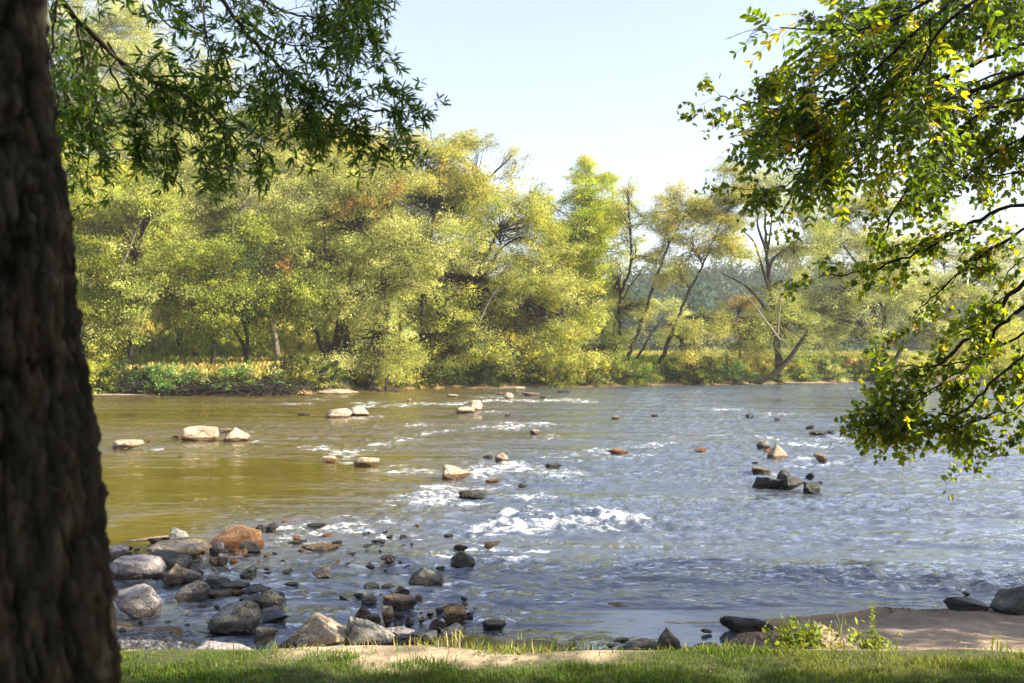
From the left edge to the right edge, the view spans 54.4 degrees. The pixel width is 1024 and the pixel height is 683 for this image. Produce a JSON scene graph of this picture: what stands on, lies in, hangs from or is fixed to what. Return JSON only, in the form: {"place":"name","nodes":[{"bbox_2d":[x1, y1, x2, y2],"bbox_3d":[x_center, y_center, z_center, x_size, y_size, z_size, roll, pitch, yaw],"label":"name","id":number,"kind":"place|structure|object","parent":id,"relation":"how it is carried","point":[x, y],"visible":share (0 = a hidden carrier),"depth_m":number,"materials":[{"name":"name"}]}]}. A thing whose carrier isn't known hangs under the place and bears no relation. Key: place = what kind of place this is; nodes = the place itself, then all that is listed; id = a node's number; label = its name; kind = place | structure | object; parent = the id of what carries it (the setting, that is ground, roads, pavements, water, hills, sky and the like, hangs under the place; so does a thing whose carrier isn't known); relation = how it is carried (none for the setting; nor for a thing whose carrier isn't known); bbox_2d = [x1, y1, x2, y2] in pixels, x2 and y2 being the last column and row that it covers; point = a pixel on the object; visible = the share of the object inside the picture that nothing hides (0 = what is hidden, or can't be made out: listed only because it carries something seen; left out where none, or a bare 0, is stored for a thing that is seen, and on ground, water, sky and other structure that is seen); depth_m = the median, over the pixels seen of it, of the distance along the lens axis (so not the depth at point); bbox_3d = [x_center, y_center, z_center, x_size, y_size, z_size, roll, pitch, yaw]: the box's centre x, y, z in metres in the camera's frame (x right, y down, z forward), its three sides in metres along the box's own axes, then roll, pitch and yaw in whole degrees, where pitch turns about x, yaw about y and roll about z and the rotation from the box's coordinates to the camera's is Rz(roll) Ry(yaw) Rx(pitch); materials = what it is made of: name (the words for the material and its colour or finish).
{"place":"outdoors","nodes":[
{"label":"outdoors","id":0,"kind":"place"},
{"bbox_2d":[115,627,199,650],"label":"gravel","id":1,"kind":"structure","parent":0,"point":[146,639],"depth_m":8.86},
{"bbox_2d":[47,0,1023,294],"label":"sky","id":2,"kind":"structure","parent":0,"point":[559,81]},
{"bbox_2d":[74,211,1023,682],"bbox_3d":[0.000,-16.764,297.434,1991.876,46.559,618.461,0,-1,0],"label":"ground","id":3,"kind":"structure","parent":0,"point":[652,615],"depth_m":15.72,"materials":[{"name":"liquid"}]},
{"bbox_2d":[77,186,120,287],"bbox_3d":[-26.295,-6.746,64.281,3.189,6.577,2.453,0,-1,0],"label":"dead tree","id":4,"kind":"object","parent":3,"relation":"on","point":[97,228],"visible":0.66,"depth_m":64.46,"materials":[{"name":"plant"}]},
{"bbox_2d":[85,344,124,393],"bbox_3d":[-25.300,1.805,60.288,4.339,3.356,3.619,0,-1,0],"label":"shrub","id":5,"kind":"object","parent":3,"relation":"on","point":[95,377],"visible":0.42,"depth_m":60.03,"materials":[{"name":"green plant"}]},
{"bbox_2d":[67,153,153,365],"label":"tree","id":6,"kind":"object","parent":3,"relation":"on","point":[87,298],"visible":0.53,"depth_m":65.01,"materials":[{"name":"green plant"}]},
{"bbox_2d":[47,0,173,168],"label":"slope tree","id":7,"kind":"object","parent":3,"relation":"on","point":[125,17],"visible":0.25,"depth_m":120.04,"materials":[{"name":"green plant"}]},
{"bbox_2d":[98,359,151,393],"bbox_3d":[-23.451,2.306,60.927,3.687,2.598,3.318,0,-1,0],"label":"shrub","id":8,"kind":"object","parent":3,"relation":"on","point":[123,375],"visible":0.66,"depth_m":60.25,"materials":[{"name":"green plant"}]},
{"bbox_2d":[93,394,156,398],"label":"sandbank","id":9,"kind":"structure","parent":3,"relation":"on","point":[131,396],"depth_m":58.62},
{"bbox_2d":[60,96,205,352],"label":"slope tree","id":10,"kind":"object","parent":3,"relation":"on","point":[127,182],"visible":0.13,"depth_m":86.15,"materials":[{"name":"green plant"}]},
{"bbox_2d":[114,583,160,620],"bbox_3d":[-3.751,2.632,9.902,0.474,0.386,0.361,0,-1,0],"label":"rock","id":11,"kind":"object","parent":3,"relation":"on","point":[138,602],"visible":0.93,"depth_m":9.80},
{"bbox_2d":[61,18,227,155],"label":"slope tree","id":12,"kind":"object","parent":3,"relation":"on","point":[111,83],"visible":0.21,"depth_m":116.21,"materials":[{"name":"green plant"}]},
{"bbox_2d":[77,173,216,365],"bbox_3d":[-23.584,-4.232,65.013,10.323,13.503,8.903,0,-1,0],"label":"tree","id":13,"kind":"object","parent":3,"relation":"on","point":[135,290],"visible":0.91,"depth_m":64.10,"materials":[{"name":"green plant"}]},
{"bbox_2d":[127,361,199,395],"bbox_3d":[-21.265,2.367,61.048,4.804,2.349,3.820,0,-1,-28],"label":"shrub","id":14,"kind":"object","parent":3,"relation":"on","point":[156,377],"visible":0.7,"depth_m":60.13,"materials":[{"name":"green plant"}]},
{"bbox_2d":[92,118,254,345],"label":"slope tree","id":15,"kind":"object","parent":3,"relation":"on","point":[188,144],"visible":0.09,"depth_m":90.73,"materials":[{"name":"green plant"}]},
{"bbox_2d":[76,216,279,356],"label":"slope tree","id":16,"kind":"object","parent":3,"relation":"on","point":[173,315],"visible":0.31,"depth_m":82.09,"materials":[{"name":"green plant"}]},
{"bbox_2d":[167,365,210,393],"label":"shrub","id":17,"kind":"object","parent":3,"relation":"on","point":[187,376],"visible":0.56,"depth_m":61.00,"materials":[{"name":"green plant"}]},
{"bbox_2d":[130,43,259,222],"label":"slope tree","id":18,"kind":"object","parent":3,"relation":"on","point":[202,57],"visible":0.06,"depth_m":111.44,"materials":[{"name":"green plant"}]},
{"bbox_2d":[98,375,345,397],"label":"bushes","id":19,"kind":"object","parent":3,"relation":"on","point":[236,388],"visible":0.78,"depth_m":59.82,"materials":[{"name":"green plant"}]},
{"bbox_2d":[196,641,252,650],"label":"rock","id":20,"kind":"object","parent":3,"relation":"on","point":[215,645],"visible":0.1,"depth_m":6.96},
{"bbox_2d":[0,0,452,682],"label":"oak tree","id":21,"kind":"object","parent":3,"relation":"on","point":[58,594],"visible":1,"depth_m":1.87,"materials":[{"name":"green plant"}]},
{"bbox_2d":[165,208,301,364],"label":"tree","id":22,"kind":"object","parent":3,"relation":"on","point":[211,327],"visible":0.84,"depth_m":65.77,"materials":[{"name":"green plant"}]},
{"bbox_2d":[207,599,260,638],"bbox_3d":[-2.632,2.626,9.378,0.516,0.390,0.394,0,-1,0],"label":"rock","id":23,"kind":"object","parent":3,"relation":"on","point":[242,618],"visible":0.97,"depth_m":9.24,"materials":[{"name":"stone"}]},
{"bbox_2d":[143,138,352,358],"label":"tree","id":24,"kind":"object","parent":3,"relation":"on","point":[203,209],"visible":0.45,"depth_m":75.16,"materials":[{"name":"green plant"}]},
{"bbox_2d":[200,358,306,392],"bbox_3d":[-16.229,2.237,61.369,6.939,2.531,4.244,0,-1,0],"label":"shrub","id":25,"kind":"object","parent":3,"relation":"on","point":[244,370],"visible":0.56,"depth_m":60.76,"materials":[{"name":"green plant"}]},
{"bbox_2d":[211,80,310,199],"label":"slope tree","id":26,"kind":"object","parent":3,"relation":"on","point":[286,112],"visible":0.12,"depth_m":104.13,"materials":[{"name":"green plant"}]},
{"bbox_2d":[182,215,344,364],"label":"tree","id":27,"kind":"object","parent":3,"relation":"on","point":[307,291],"visible":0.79,"depth_m":66.04,"materials":[{"name":"green plant"}]},
{"bbox_2d":[264,348,318,388],"bbox_3d":[-13.983,1.900,62.789,3.853,2.969,3.800,0,-1,0],"label":"shrub","id":28,"kind":"object","parent":3,"relation":"on","point":[290,369],"visible":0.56,"depth_m":62.51,"materials":[{"name":"green plant"}]},
{"bbox_2d":[278,612,345,647],"bbox_3d":[-1.743,2.598,8.646,0.704,0.388,0.470,0,-1,-15],"label":"rock","id":29,"kind":"object","parent":3,"relation":"on","point":[318,628],"visible":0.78,"depth_m":8.60,"materials":[{"name":"stone"}]},
{"bbox_2d":[218,185,408,355],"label":"slope tree","id":30,"kind":"object","parent":3,"relation":"on","point":[299,347],"visible":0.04,"depth_m":87.81,"materials":[{"name":"green plant"}]},
{"bbox_2d":[301,355,349,390],"bbox_3d":[-12.546,2.261,64.556,4.075,2.766,3.960,0,-1,0],"label":"shrub","id":31,"kind":"object","parent":3,"relation":"on","point":[326,378],"visible":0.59,"depth_m":64.39,"materials":[{"name":"green plant"}]},
{"bbox_2d":[233,112,425,343],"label":"slope tree","id":32,"kind":"object","parent":3,"relation":"on","point":[333,148],"visible":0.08,"depth_m":96.79,"materials":[{"name":"green plant"}]},
{"bbox_2d":[237,137,479,389],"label":"tree","id":33,"kind":"object","parent":3,"relation":"on","point":[357,242],"visible":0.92,"depth_m":69.29,"materials":[{"name":"green plant"}]},
{"bbox_2d":[342,616,394,645],"bbox_3d":[-1.246,2.615,8.709,0.509,0.407,0.291,0,-1,0],"label":"rock","id":34,"kind":"object","parent":3,"relation":"on","point":[355,627],"visible":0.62,"depth_m":8.64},
{"bbox_2d":[311,317,450,388],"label":"bush","id":35,"kind":"object","parent":3,"relation":"on","point":[401,375],"visible":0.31,"depth_m":71.12,"materials":[{"name":"green plant"}]},
{"bbox_2d":[330,188,515,351],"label":"slope tree","id":36,"kind":"object","parent":3,"relation":"on","point":[414,326],"visible":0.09,"depth_m":91.04,"materials":[{"name":"green plant"}]},
{"bbox_2d":[340,122,535,349],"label":"tree","id":37,"kind":"object","parent":3,"relation":"on","point":[457,184],"visible":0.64,"depth_m":81.51,"materials":[{"name":"green plant"}]},
{"bbox_2d":[409,361,468,388],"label":"shrub","id":38,"kind":"object","parent":3,"relation":"on","point":[435,374],"visible":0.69,"depth_m":72.30,"materials":[{"name":"green plant"}]},
{"bbox_2d":[413,622,537,643],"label":"gravel","id":39,"kind":"structure","parent":3,"relation":"on","point":[466,632],"depth_m":9.47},
{"bbox_2d":[451,359,520,387],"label":"shrub","id":40,"kind":"object","parent":3,"relation":"on","point":[485,366],"visible":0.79,"depth_m":73.92,"materials":[{"name":"green plant"}]},
{"bbox_2d":[232,629,754,655],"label":"grass","id":41,"kind":"structure","parent":3,"relation":"on","point":[507,647],"depth_m":7.24,"materials":[{"name":"plant"}]},
{"bbox_2d":[371,175,635,381],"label":"tree","id":42,"kind":"object","parent":3,"relation":"on","point":[534,290],"visible":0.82,"depth_m":76.22,"materials":[{"name":"green plant"}]},
{"bbox_2d":[500,360,552,383],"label":"shrub","id":43,"kind":"object","parent":3,"relation":"on","point":[523,367],"visible":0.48,"depth_m":75.02,"materials":[{"name":"green plant"}]},
{"bbox_2d":[486,194,600,346],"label":"tree","id":44,"kind":"object","parent":3,"relation":"on","point":[519,244],"visible":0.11,"depth_m":91.23,"materials":[{"name":"green plant"}]},
{"bbox_2d":[74,197,1023,383],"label":"meadow grass","id":45,"kind":"structure","parent":3,"relation":"on","point":[167,355],"depth_m":88.97,"materials":[{"name":"plant"}]},
{"bbox_2d":[90,365,1015,392],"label":"undergrowth","id":46,"kind":"object","parent":3,"relation":"on","point":[612,379],"visible":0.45,"depth_m":74.69,"materials":[{"name":"plant"}]},
{"bbox_2d":[523,353,584,387],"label":"shrub","id":47,"kind":"object","parent":3,"relation":"on","point":[575,378],"visible":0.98,"depth_m":74.61,"materials":[{"name":"green plant"}]},
{"bbox_2d":[120,641,1023,682],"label":"grass","id":48,"kind":"structure","parent":3,"relation":"on","point":[711,649],"depth_m":6.23,"materials":[{"name":"plant"}]},
{"bbox_2d":[515,288,637,361],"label":"bank tree","id":49,"kind":"object","parent":3,"relation":"on","point":[606,345],"visible":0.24,"depth_m":82.92,"materials":[{"name":"green plant"}]},
{"bbox_2d":[566,353,607,386],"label":"shrub","id":50,"kind":"object","parent":3,"relation":"on","point":[588,378],"visible":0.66,"depth_m":75.71,"materials":[{"name":"green plant"}]},
{"bbox_2d":[532,153,658,357],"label":"tree","id":51,"kind":"object","parent":3,"relation":"on","point":[591,207],"visible":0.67,"depth_m":88.90,"materials":[{"name":"green plant"}]},
{"bbox_2d":[590,351,634,385],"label":"shrub","id":52,"kind":"object","parent":3,"relation":"on","point":[617,367],"visible":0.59,"depth_m":77.01,"materials":[{"name":"green plant"}]},
{"bbox_2d":[232,163,1023,352],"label":"distant wood","id":53,"kind":"object","parent":3,"relation":"on","point":[707,288],"visible":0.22,"depth_m":220.53,"materials":[{"name":"plant"}]},
{"bbox_2d":[594,176,676,362],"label":"tree","id":54,"kind":"object","parent":3,"relation":"on","point":[639,307],"visible":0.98,"depth_m":82.78,"materials":[{"name":"green plant"}]},
{"bbox_2d":[619,638,661,650],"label":"rock","id":55,"kind":"object","parent":3,"relation":"on","point":[642,643],"visible":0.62,"depth_m":8.56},
{"bbox_2d":[620,359,664,386],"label":"shrub","id":56,"kind":"object","parent":3,"relation":"on","point":[645,372],"visible":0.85,"depth_m":77.56,"materials":[{"name":"green plant"}]},
{"bbox_2d":[657,627,680,650],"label":"rock","id":57,"kind":"object","parent":3,"relation":"on","point":[666,636],"visible":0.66,"depth_m":8.65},
{"bbox_2d":[623,296,730,357],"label":"bank tree","id":58,"kind":"object","parent":3,"relation":"on","point":[662,335],"visible":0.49,"depth_m":99.88,"materials":[{"name":"green plant"}]},
{"bbox_2d":[653,356,700,384],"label":"shrub","id":59,"kind":"object","parent":3,"relation":"on","point":[671,362],"visible":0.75,"depth_m":79.89,"materials":[{"name":"green plant"}]},
{"bbox_2d":[625,178,764,362],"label":"tree","id":60,"kind":"object","parent":3,"relation":"on","point":[703,210],"visible":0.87,"depth_m":82.50,"materials":[{"name":"green plant"}]},
{"bbox_2d":[643,181,765,374],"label":"tree","id":61,"kind":"object","parent":3,"relation":"on","point":[725,242],"visible":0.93,"depth_m":81.53,"materials":[{"name":"green plant"}]},
{"bbox_2d":[682,355,729,386],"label":"shrub","id":62,"kind":"object","parent":3,"relation":"on","point":[710,371],"visible":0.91,"depth_m":79.71,"materials":[{"name":"green plant"}]},
{"bbox_2d":[699,292,772,357],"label":"bank tree","id":63,"kind":"object","parent":3,"relation":"on","point":[749,307],"visible":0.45,"depth_m":95.80,"materials":[{"name":"green plant"}]},
{"bbox_2d":[711,351,765,383],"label":"shrub","id":64,"kind":"object","parent":3,"relation":"on","point":[738,365],"visible":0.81,"depth_m":81.30,"materials":[{"name":"green plant"}]},
{"bbox_2d":[720,616,773,633],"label":"rock","id":65,"kind":"object","parent":3,"relation":"on","point":[736,624],"visible":0.88,"depth_m":9.28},
{"bbox_2d":[687,154,856,382],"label":"tree","id":66,"kind":"object","parent":3,"relation":"on","point":[757,328],"visible":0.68,"depth_m":83.72,"materials":[{"name":"green plant"}]},
{"bbox_2d":[753,356,793,381],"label":"shrub","id":67,"kind":"object","parent":3,"relation":"on","point":[759,364],"visible":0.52,"depth_m":83.90,"materials":[{"name":"green plant"}]},
{"bbox_2d":[744,328,809,383],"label":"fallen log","id":68,"kind":"object","parent":3,"relation":"on","point":[779,368],"visible":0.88,"depth_m":81.85,"materials":[{"name":"wood"}]},
{"bbox_2d":[788,357,825,381],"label":"shrub","id":69,"kind":"object","parent":3,"relation":"on","point":[805,371],"visible":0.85,"depth_m":85.61,"materials":[{"name":"green plant"}]},
{"bbox_2d":[762,615,867,649],"bbox_3d":[2.135,2.071,7.063,0.728,0.321,0.434,0,-1,0],"label":"leafy weed","id":70,"kind":"object","parent":3,"relation":"on","point":[798,640],"visible":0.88,"depth_m":7.01,"materials":[{"name":"green"}]},
{"bbox_2d":[813,351,853,381],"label":"shrub","id":71,"kind":"object","parent":3,"relation":"on","point":[827,364],"visible":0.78,"depth_m":88.07,"materials":[{"name":"green plant"}]},
{"bbox_2d":[807,624,859,648],"bbox_3d":[2.414,2.304,7.406,0.410,0.392,0.224,0,-1,-15],"label":"rock","id":72,"kind":"object","parent":3,"relation":"on","point":[843,639],"visible":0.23,"depth_m":7.39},
{"bbox_2d":[676,0,1023,500],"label":"maple tree","id":73,"kind":"object","parent":3,"relation":"on","point":[886,424],"visible":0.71,"depth_m":7.34,"materials":[{"name":"green plant"}]},
{"bbox_2d":[722,607,984,648],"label":"gravel","id":74,"kind":"structure","parent":3,"relation":"on","point":[744,640],"depth_m":8.98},
{"bbox_2d":[771,159,955,381],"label":"tree","id":75,"kind":"object","parent":3,"relation":"on","point":[827,307],"visible":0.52,"depth_m":89.00,"materials":[{"name":"green plant"}]},
{"bbox_2d":[834,628,902,650],"bbox_3d":[2.517,2.121,7.030,0.415,0.193,0.303,-1,-1,38],"label":"leafy weed","id":76,"kind":"object","parent":3,"relation":"on","point":[869,643],"visible":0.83,"depth_m":7.00,"materials":[{"name":"green"}]},
{"bbox_2d":[724,0,1023,228],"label":"ash tree","id":77,"kind":"object","parent":3,"relation":"on","point":[826,171],"visible":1,"depth_m":6.42,"materials":[{"name":"green plant"}]},
{"bbox_2d":[891,349,931,379],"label":"shrub","id":78,"kind":"object","parent":3,"relation":"on","point":[904,351],"visible":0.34,"depth_m":93.76,"materials":[{"name":"green plant"}]},
{"bbox_2d":[875,194,1023,361],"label":"tree","id":79,"kind":"object","parent":3,"relation":"on","point":[963,295],"visible":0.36,"depth_m":103.72,"materials":[{"name":"green plant"}]},
{"bbox_2d":[943,597,989,610],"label":"rock","id":80,"kind":"object","parent":3,"relation":"on","point":[961,603],"visible":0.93,"depth_m":10.01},
{"bbox_2d":[935,316,1023,369],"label":"bank tree","id":81,"kind":"object","parent":3,"relation":"on","point":[1004,358],"visible":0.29,"depth_m":99.09,"materials":[{"name":"green plant"}]},
{"bbox_2d":[989,586,1023,614],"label":"rock","id":82,"kind":"object","parent":3,"relation":"on","point":[1010,601],"visible":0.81,"depth_m":9.89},
{"bbox_2d":[93,379,1023,649],"bbox_3d":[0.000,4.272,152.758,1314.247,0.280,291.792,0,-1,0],"label":"water","id":83,"kind":"structure","parent":0,"point":[271,471],"depth_m":20.78,"materials":[{"name":"grey liquid"}]},
{"bbox_2d":[109,544,128,562],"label":"rock","id":84,"kind":"object","parent":83,"relation":"on","point":[118,551],"visible":0.48,"depth_m":12.53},
{"bbox_2d":[112,439,144,451],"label":"rock","id":85,"kind":"object","parent":83,"relation":"in","point":[120,445],"visible":1,"depth_m":26.86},
{"bbox_2d":[110,554,166,582],"bbox_3d":[-4.358,2.663,11.544,0.671,0.326,0.511,0,-1,0],"label":"rock","id":86,"kind":"object","parent":83,"relation":"in","point":[137,567],"visible":0.91,"depth_m":11.40,"materials":[{"name":"stone"}]},
{"bbox_2d":[153,550,192,572],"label":"rock","id":87,"kind":"object","parent":83,"relation":"on","point":[171,558],"visible":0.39,"depth_m":11.82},
{"bbox_2d":[161,563,190,587],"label":"rock","id":88,"kind":"object","parent":83,"relation":"in","point":[176,573],"visible":0.87,"depth_m":11.23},
{"bbox_2d":[146,539,211,559],"bbox_3d":[-4.214,2.683,12.616,0.810,0.281,0.617,0,-1,0],"label":"rock","id":89,"kind":"object","parent":83,"relation":"in","point":[194,548],"visible":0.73,"depth_m":12.51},
{"bbox_2d":[175,580,210,607],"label":"rock","id":90,"kind":"object","parent":83,"relation":"in","point":[192,593],"visible":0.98,"depth_m":10.44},
{"bbox_2d":[181,426,218,444],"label":"rock","id":91,"kind":"object","parent":83,"relation":"in","point":[197,434],"visible":0.94,"depth_m":29.44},
{"bbox_2d":[223,427,250,445],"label":"rock","id":92,"kind":"object","parent":83,"relation":"on","point":[235,434],"visible":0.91,"depth_m":29.33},
{"bbox_2d":[210,524,264,555],"bbox_3d":[-3.679,2.675,13.402,0.710,0.363,0.541,0,-1,0],"label":"rock","id":93,"kind":"object","parent":83,"relation":"in","point":[234,536],"visible":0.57,"depth_m":13.27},
{"bbox_2d":[244,593,276,610],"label":"rock","id":94,"kind":"object","parent":83,"relation":"in","point":[263,602],"visible":0.72,"depth_m":10.09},
{"bbox_2d":[253,627,277,647],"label":"rock","id":95,"kind":"object","parent":83,"relation":"on","point":[263,636],"visible":1,"depth_m":8.93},
{"bbox_2d":[261,588,284,612],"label":"rock","id":96,"kind":"object","parent":83,"relation":"in","point":[275,596],"visible":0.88,"depth_m":10.18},
{"bbox_2d":[326,408,352,420],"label":"rock","id":97,"kind":"object","parent":83,"relation":"in","point":[344,413],"visible":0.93,"depth_m":39.56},
{"bbox_2d":[383,592,416,613],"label":"rock","id":98,"kind":"object","parent":83,"relation":"on","point":[399,602],"visible":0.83,"depth_m":10.02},
{"bbox_2d":[408,567,443,588],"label":"rock","id":99,"kind":"object","parent":83,"relation":"in","point":[423,576],"visible":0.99,"depth_m":11.21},
{"bbox_2d":[442,603,467,625],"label":"rock","id":100,"kind":"object","parent":83,"relation":"in","point":[454,612],"visible":0.91,"depth_m":9.58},
{"bbox_2d":[442,465,470,482],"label":"rock","id":101,"kind":"object","parent":83,"relation":"in","point":[451,472],"visible":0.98,"depth_m":20.52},
{"bbox_2d":[450,550,475,570],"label":"rock","id":102,"kind":"object","parent":83,"relation":"on","point":[460,559],"visible":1,"depth_m":12.14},
{"bbox_2d":[458,489,487,501],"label":"rock","id":103,"kind":"object","parent":83,"relation":"in","point":[472,495],"visible":0.99,"depth_m":17.62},
{"bbox_2d":[752,476,783,492],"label":"rock","id":104,"kind":"object","parent":83,"relation":"in","point":[765,483],"visible":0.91,"depth_m":19.02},
{"bbox_2d":[767,444,789,464],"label":"rock","id":105,"kind":"object","parent":83,"relation":"in","point":[776,451],"visible":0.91,"depth_m":24.37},
{"bbox_2d":[778,474,803,494],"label":"rock","id":106,"kind":"object","parent":83,"relation":"on","point":[790,482],"visible":0.98,"depth_m":18.87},
{"bbox_2d":[803,481,820,497],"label":"rock","id":107,"kind":"object","parent":83,"relation":"in","point":[812,489],"visible":0.99,"depth_m":18.37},
{"bbox_2d":[123,643,1021,682],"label":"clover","id":108,"kind":"object","parent":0,"point":[485,651],"visible":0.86,"depth_m":6.34,"materials":[{"name":"green plant"}]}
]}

